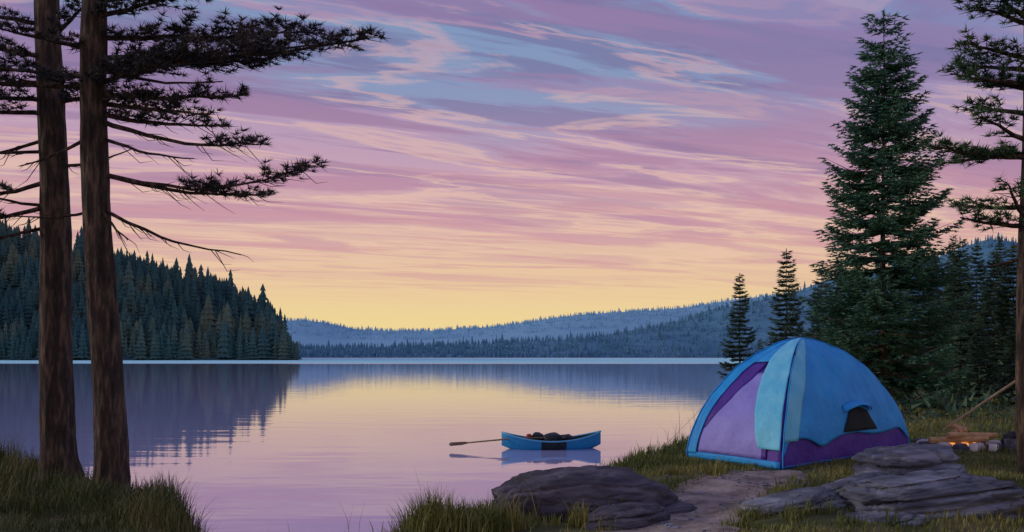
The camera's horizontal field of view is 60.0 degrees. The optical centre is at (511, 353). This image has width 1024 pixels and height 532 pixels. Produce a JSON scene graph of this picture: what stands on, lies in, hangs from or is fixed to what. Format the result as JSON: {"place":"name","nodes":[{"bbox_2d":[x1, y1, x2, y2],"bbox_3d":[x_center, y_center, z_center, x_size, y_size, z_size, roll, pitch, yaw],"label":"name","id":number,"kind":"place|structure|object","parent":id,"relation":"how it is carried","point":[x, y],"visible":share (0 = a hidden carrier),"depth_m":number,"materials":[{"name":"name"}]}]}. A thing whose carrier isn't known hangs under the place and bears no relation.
{"place":"outdoors","nodes":[
{"label":"outdoors","id":0,"kind":"place"},
{"bbox_2d":[0,429,213,531],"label":"tall grass","id":1,"kind":"structure","parent":0,"point":[164,504],"depth_m":8.45,"materials":[{"name":"green plant"}]},
{"bbox_2d":[0,253,298,359],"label":"hillside","id":2,"kind":"structure","parent":0,"point":[14,289],"depth_m":341.51,"materials":[{"name":"green plant"}]},
{"bbox_2d":[0,218,301,359],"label":"distant forest","id":3,"kind":"object","parent":2,"relation":"on","point":[229,321],"visible":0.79,"depth_m":361.97,"materials":[{"name":"green plant"}]},
{"bbox_2d":[0,357,748,531],"bbox_3d":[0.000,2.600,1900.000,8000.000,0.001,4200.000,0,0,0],"label":"lake water","id":4,"kind":"structure","parent":0,"point":[309,444],"depth_m":33.33,"materials":[{"name":"purple liquid"}]},
{"bbox_2d":[449,431,600,449],"bbox_3d":[0.376,2.424,24.226,4.189,0.593,1.034,0,0,-6],"label":"rowing boat","id":5,"kind":"object","parent":4,"relation":"on","point":[548,441],"visible":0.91,"depth_m":23.96,"materials":[{"name":"paint"}]},
{"bbox_2d":[0,335,1023,531],"bbox_3d":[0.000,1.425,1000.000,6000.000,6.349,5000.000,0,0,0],"label":"ground","id":6,"kind":"structure","parent":0,"point":[827,518],"depth_m":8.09,"materials":[{"name":"green plant"}]},
{"bbox_2d":[0,0,174,482],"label":"pine tree","id":7,"kind":"object","parent":6,"relation":"on","point":[57,428],"visible":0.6,"depth_m":10.11,"materials":[{"name":"brown plant"}]},
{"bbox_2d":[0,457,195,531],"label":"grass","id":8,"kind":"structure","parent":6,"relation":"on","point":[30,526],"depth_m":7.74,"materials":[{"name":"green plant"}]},
{"bbox_2d":[0,0,389,492],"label":"pine tree","id":9,"kind":"object","parent":6,"relation":"on","point":[110,425],"visible":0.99,"depth_m":9.21,"materials":[{"name":"brown plant"}]},
{"bbox_2d":[100,403,701,531],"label":"dry grass stems","id":10,"kind":"object","parent":6,"relation":"on","point":[418,481],"visible":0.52,"depth_m":7.87,"materials":[{"name":"plant"}]},
{"bbox_2d":[369,478,546,531],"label":"tall grass","id":11,"kind":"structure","parent":6,"relation":"on","point":[431,518],"depth_m":7.35,"materials":[{"name":"green plant"}]},
{"bbox_2d":[491,465,678,521],"bbox_3d":[0.646,1.397,8.172,1.730,0.680,1.047,-1,0,-3],"label":"boulder","id":12,"kind":"object","parent":6,"relation":"on","point":[588,484],"visible":0.6,"depth_m":7.78,"materials":[{"name":"grey stone"}]},
{"bbox_2d":[582,502,670,530],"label":"rock","id":13,"kind":"object","parent":6,"relation":"on","point":[630,515],"visible":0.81,"depth_m":7.28,"materials":[{"name":"grey stone"}]},
{"bbox_2d":[665,502,696,513],"bbox_3d":[1.446,1.440,7.892,0.449,0.214,0.392,-6,1,-11],"label":"rock","id":14,"kind":"object","parent":6,"relation":"on","point":[679,507],"visible":0.2,"depth_m":7.75,"materials":[{"name":"grey stone"}]},
{"bbox_2d":[718,273,756,379],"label":"spruce tree","id":15,"kind":"object","parent":6,"relation":"on","point":[744,304],"visible":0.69,"depth_m":59.77,"materials":[{"name":"green plant"}]},
{"bbox_2d":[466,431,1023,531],"bbox_3d":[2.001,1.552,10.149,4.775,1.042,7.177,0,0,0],"label":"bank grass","id":16,"kind":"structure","parent":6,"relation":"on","point":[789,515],"depth_m":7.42,"materials":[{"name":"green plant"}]},
{"bbox_2d":[756,339,763,351],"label":"spruce tree","id":17,"kind":"object","parent":6,"relation":"on","point":[761,343],"visible":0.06,"depth_m":55.95,"materials":[{"name":"green plant"}]},
{"bbox_2d":[762,249,805,347],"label":"spruce tree","id":18,"kind":"object","parent":6,"relation":"on","point":[785,328],"visible":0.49,"depth_m":57.33,"materials":[{"name":"green plant"}]},
{"bbox_2d":[738,487,847,515],"bbox_3d":[2.358,1.400,7.439,0.893,0.416,0.730,-13,1,-6],"label":"rock slab","id":19,"kind":"object","parent":6,"relation":"on","point":[775,501],"visible":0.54,"depth_m":7.38,"materials":[{"name":"grey stone"}]},
{"bbox_2d":[793,322,804,337],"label":"spruce tree","id":20,"kind":"object","parent":6,"relation":"on","point":[795,333],"visible":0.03,"depth_m":47.98,"materials":[{"name":"green plant"}]},
{"bbox_2d":[653,337,953,469],"bbox_3d":[3.840,0.565,11.457,3.853,1.549,1.864,0,0,-38],"label":"dome tent","id":21,"kind":"object","parent":6,"relation":"on","point":[787,404],"visible":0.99,"depth_m":10.80,"materials":[{"name":"blue fabric"}]},
{"bbox_2d":[697,373,763,458],"bbox_3d":[2.757,0.722,10.651,0.933,0.981,1.074,0,0,0],"label":"door","id":22,"kind":"structure","parent":21,"relation":"in","point":[731,431],"depth_m":10.66,"materials":[{"name":"purple fabric"}]},
{"bbox_2d":[844,407,877,431],"bbox_3d":[4.358,0.817,11.125,0.834,0.299,0.078,0,0,-41],"label":"window","id":23,"kind":"structure","parent":21,"relation":"in","point":[858,419],"depth_m":11.12,"materials":[{"name":"black fabric"}]},
{"bbox_2d":[810,317,822,339],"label":"spruce tree","id":24,"kind":"object","parent":6,"relation":"on","point":[820,332],"visible":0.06,"depth_m":39.93,"materials":[{"name":"green plant"}]},
{"bbox_2d":[800,271,833,339],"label":"spruce tree","id":25,"kind":"object","parent":6,"relation":"on","point":[809,334],"visible":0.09,"depth_m":44.93,"materials":[{"name":"green plant"}]},
{"bbox_2d":[814,265,859,347],"bbox_3d":[13.396,-0.865,35.989,2.614,5.638,2.866,0,0,7],"label":"spruce tree","id":26,"kind":"object","parent":6,"relation":"on","point":[831,318],"visible":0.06,"depth_m":35.89,"materials":[{"name":"green plant"}]},
{"bbox_2d":[847,256,875,347],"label":"spruce tree","id":27,"kind":"object","parent":6,"relation":"on","point":[856,295],"visible":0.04,"depth_m":49.87,"materials":[{"name":"green plant"}]},
{"bbox_2d":[831,472,892,482],"bbox_3d":[3.266,1.340,8.133,0.802,0.444,0.631,-9,1,-6],"label":"rock","id":28,"kind":"object","parent":6,"relation":"on","point":[868,475],"visible":0.12,"depth_m":8.21,"materials":[{"name":"grey stone"}]},
{"bbox_2d":[855,309,898,390],"bbox_3d":[11.820,-0.073,28.983,1.851,3.642,1.688,0,0,-22],"label":"spruce tree","id":29,"kind":"object","parent":6,"relation":"on","point":[873,371],"visible":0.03,"depth_m":28.80,"materials":[{"name":"green plant"}]},
{"bbox_2d":[842,511,930,525],"bbox_3d":[2.779,1.445,6.932,1.037,0.351,0.628,-10,1,-3],"label":"rock slab","id":30,"kind":"object","parent":6,"relation":"on","point":[882,515],"visible":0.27,"depth_m":6.85,"materials":[{"name":"grey stone"}]},
{"bbox_2d":[798,8,990,409],"bbox_3d":[9.172,-3.548,22.077,4.423,10.096,4.383,0,0,13],"label":"spruce tree","id":31,"kind":"object","parent":6,"relation":"on","point":[914,176],"visible":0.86,"depth_m":21.39,"materials":[{"name":"green plant"}]},
{"bbox_2d":[888,319,910,391],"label":"spruce tree","id":32,"kind":"object","parent":6,"relation":"on","point":[896,387],"visible":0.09,"depth_m":29.80,"materials":[{"name":"green plant"}]},
{"bbox_2d":[896,266,908,332],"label":"spruce tree","id":33,"kind":"object","parent":6,"relation":"on","point":[900,303],"visible":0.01,"depth_m":63.85,"materials":[{"name":"green plant"}]},
{"bbox_2d":[851,443,967,474],"bbox_3d":[3.834,1.220,8.515,1.020,0.717,0.920,-3,0,-3],"label":"boulder","id":34,"kind":"object","parent":6,"relation":"on","point":[903,459],"visible":0.41,"depth_m":8.32,"materials":[{"name":"grey stone"}]},
{"bbox_2d":[900,278,934,389],"bbox_3d":[15.497,-0.775,34.006,2.069,4.463,2.269,0,0,0],"label":"spruce tree","id":35,"kind":"object","parent":6,"relation":"on","point":[914,292],"visible":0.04,"depth_m":33.84,"materials":[{"name":"green plant"}]},
{"bbox_2d":[837,469,1023,520],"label":"rock slab","id":36,"kind":"object","parent":6,"relation":"on","point":[923,491],"visible":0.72,"depth_m":7.03,"materials":[{"name":"grey stone"}]},
{"bbox_2d":[920,249,954,348],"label":"spruce tree","id":37,"kind":"object","parent":6,"relation":"on","point":[937,293],"visible":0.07,"depth_m":45.83,"materials":[{"name":"green plant"}]},
{"bbox_2d":[926,332,960,399],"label":"spruce tree","id":38,"kind":"object","parent":6,"relation":"on","point":[950,369],"visible":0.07,"depth_m":25.89,"materials":[{"name":"green plant"}]},
{"bbox_2d":[875,329,1015,422],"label":"undergrowth","id":39,"kind":"object","parent":6,"relation":"on","point":[949,409],"visible":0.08,"depth_m":19.57,"materials":[{"name":"leaves"},{"name":"plant stems"}]},
{"bbox_2d":[940,235,970,332],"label":"spruce tree","id":40,"kind":"object","parent":6,"relation":"on","point":[950,251],"visible":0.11,"depth_m":59.92,"materials":[{"name":"green plant"}]},
{"bbox_2d":[898,396,1015,441],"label":"grass","id":41,"kind":"structure","parent":6,"relation":"on","point":[926,421],"depth_m":16.38,"materials":[{"name":"green plant"}]},
{"bbox_2d":[913,423,1003,451],"bbox_3d":[6.141,1.158,12.206,1.194,0.400,1.028,0,0,0],"label":"campfire ring","id":42,"kind":"object","parent":6,"relation":"on","point":[959,437],"visible":0.59,"depth_m":11.93,"materials":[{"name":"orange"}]},
{"bbox_2d":[923,238,994,392],"bbox_3d":[15.164,-1.237,30.021,2.309,5.452,2.106,0,0,1],"label":"spruce tree","id":43,"kind":"object","parent":6,"relation":"on","point":[962,285],"visible":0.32,"depth_m":29.79,"materials":[{"name":"green plant"}]},
{"bbox_2d":[919,0,1023,477],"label":"pine tree","id":44,"kind":"object","parent":6,"relation":"on","point":[961,151],"visible":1,"depth_m":9.05,"materials":[{"name":"green plant"}]},
{"bbox_2d":[969,444,979,451],"bbox_3d":[6.056,1.241,11.616,0.114,0.100,0.100,0,0,37],"label":"enamel mug","id":45,"kind":"object","parent":6,"relation":"on","point":[973,447],"visible":0.98,"depth_m":11.58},
{"bbox_2d":[942,380,1014,430],"bbox_3d":[7.006,0.553,12.297,2.244,1.664,0.142,0,0,-11],"label":"roasting stick","id":46,"kind":"object","parent":6,"relation":"on","point":[982,403],"visible":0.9,"depth_m":12.18,"materials":[{"name":"brown wood"}]},
{"bbox_2d":[955,318,1003,400],"bbox_3d":[13.182,0.216,25.000,1.272,2.533,1.395,0,0,-16],"label":"spruce tree","id":47,"kind":"object","parent":6,"relation":"on","point":[990,367],"visible":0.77,"depth_m":24.91,"materials":[{"name":"green plant"}]},
{"bbox_2d":[961,242,997,352],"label":"spruce tree","id":48,"kind":"object","parent":6,"relation":"on","point":[978,267],"visible":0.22,"depth_m":41.85,"materials":[{"name":"green plant"}]},
{"bbox_2d":[966,251,1012,367],"bbox_3d":[18.487,-1.517,34.020,1.906,4.917,1.877,0,0,-31],"label":"spruce tree","id":49,"kind":"object","parent":6,"relation":"on","point":[986,287],"visible":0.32,"depth_m":33.90,"materials":[{"name":"green plant"}]},
{"bbox_2d":[989,444,998,451],"bbox_3d":[6.286,1.233,11.576,0.114,0.100,0.100,0,0,37],"label":"enamel mug","id":50,"kind":"object","parent":6,"relation":"on","point":[993,447],"visible":0.89,"depth_m":11.54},
{"bbox_2d":[981,243,1016,386],"bbox_3d":[16.941,-1.226,30.006,2.170,5.106,2.379,0,0,-2],"label":"spruce tree","id":51,"kind":"object","parent":6,"relation":"on","point":[1005,313],"visible":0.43,"depth_m":29.95,"materials":[{"name":"green plant"}]},
{"bbox_2d":[988,237,1015,325],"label":"spruce tree","id":52,"kind":"object","parent":6,"relation":"on","point":[997,251],"visible":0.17,"depth_m":65.84,"materials":[{"name":"green plant"}]},
{"bbox_2d":[992,300,1015,404],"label":"spruce tree","id":53,"kind":"object","parent":6,"relation":"on","point":[1012,347],"visible":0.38,"depth_m":22.01,"materials":[{"name":"green plant"}]},
{"bbox_2d":[1000,288,1015,387],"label":"spruce tree","id":54,"kind":"object","parent":6,"relation":"on","point":[1005,348],"visible":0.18,"depth_m":26.29,"materials":[{"name":"green plant"}]},
{"bbox_2d":[1000,431,1015,444],"bbox_3d":[6.957,1.192,12.099,0.515,0.260,0.280,0,0,0],"label":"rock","id":55,"kind":"object","parent":6,"relation":"on","point":[1010,435],"visible":0.32,"depth_m":12.07,"materials":[{"name":"grey stone"}]},
{"bbox_2d":[1004,439,1016,450],"bbox_3d":[6.629,1.220,11.680,0.250,0.170,0.250,0,0,45],"label":"cooking pot","id":56,"kind":"object","parent":6,"relation":"on","point":[1009,444],"visible":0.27,"depth_m":11.62,"materials":[{"name":"metal"}]},
{"bbox_2d":[0,0,1023,330],"label":"sky","id":57,"kind":"structure","parent":0,"point":[493,162],"materials":[{"name":"purple"}]},
{"bbox_2d":[286,296,775,348],"bbox_3d":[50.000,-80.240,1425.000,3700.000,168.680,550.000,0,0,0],"label":"distant hills","id":58,"kind":"structure","parent":0,"point":[308,338],"depth_m":1260.41,"materials":[{"name":"blue plant"}]},
{"bbox_2d":[282,292,785,339],"bbox_3d":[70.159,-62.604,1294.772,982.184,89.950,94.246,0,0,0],"label":"hilltop forest","id":59,"kind":"object","parent":58,"relation":"on","point":[473,327],"visible":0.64,"depth_m":1290.44,"materials":[{"name":"blue plant"}]},
{"bbox_2d":[300,239,1017,356],"bbox_3d":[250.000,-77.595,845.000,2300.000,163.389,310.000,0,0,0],"label":"wooded hill","id":60,"kind":"structure","parent":0,"point":[762,332],"depth_m":761.07,"materials":[{"name":"plant"}]},
{"bbox_2d":[298,232,1017,356],"bbox_3d":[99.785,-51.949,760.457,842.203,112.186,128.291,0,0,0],"label":"hill forest","id":61,"kind":"object","parent":60,"relation":"on","point":[387,352],"visible":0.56,"depth_m":749.30,"materials":[{"name":"plant"}]},
{"bbox_2d":[600,470,810,531],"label":"dirt path","id":62,"kind":"structure","parent":0,"point":[708,506],"depth_m":8.14,"materials":[{"name":"brown soil"}]},
{"bbox_2d":[632,464,835,531],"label":"pebbles","id":63,"kind":"object","parent":62,"relation":"on","point":[668,525],"visible":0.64,"depth_m":8.31,"materials":[{"name":"grey stone"}]},
{"bbox_2d":[819,477,863,494],"bbox_3d":[2.844,1.327,7.745,0.768,0.379,0.605,-13,2,-8],"label":"rock slab","id":64,"kind":"object","parent":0,"point":[832,486],"visible":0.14,"depth_m":7.74,"materials":[{"name":"grey stone"}]}
]}

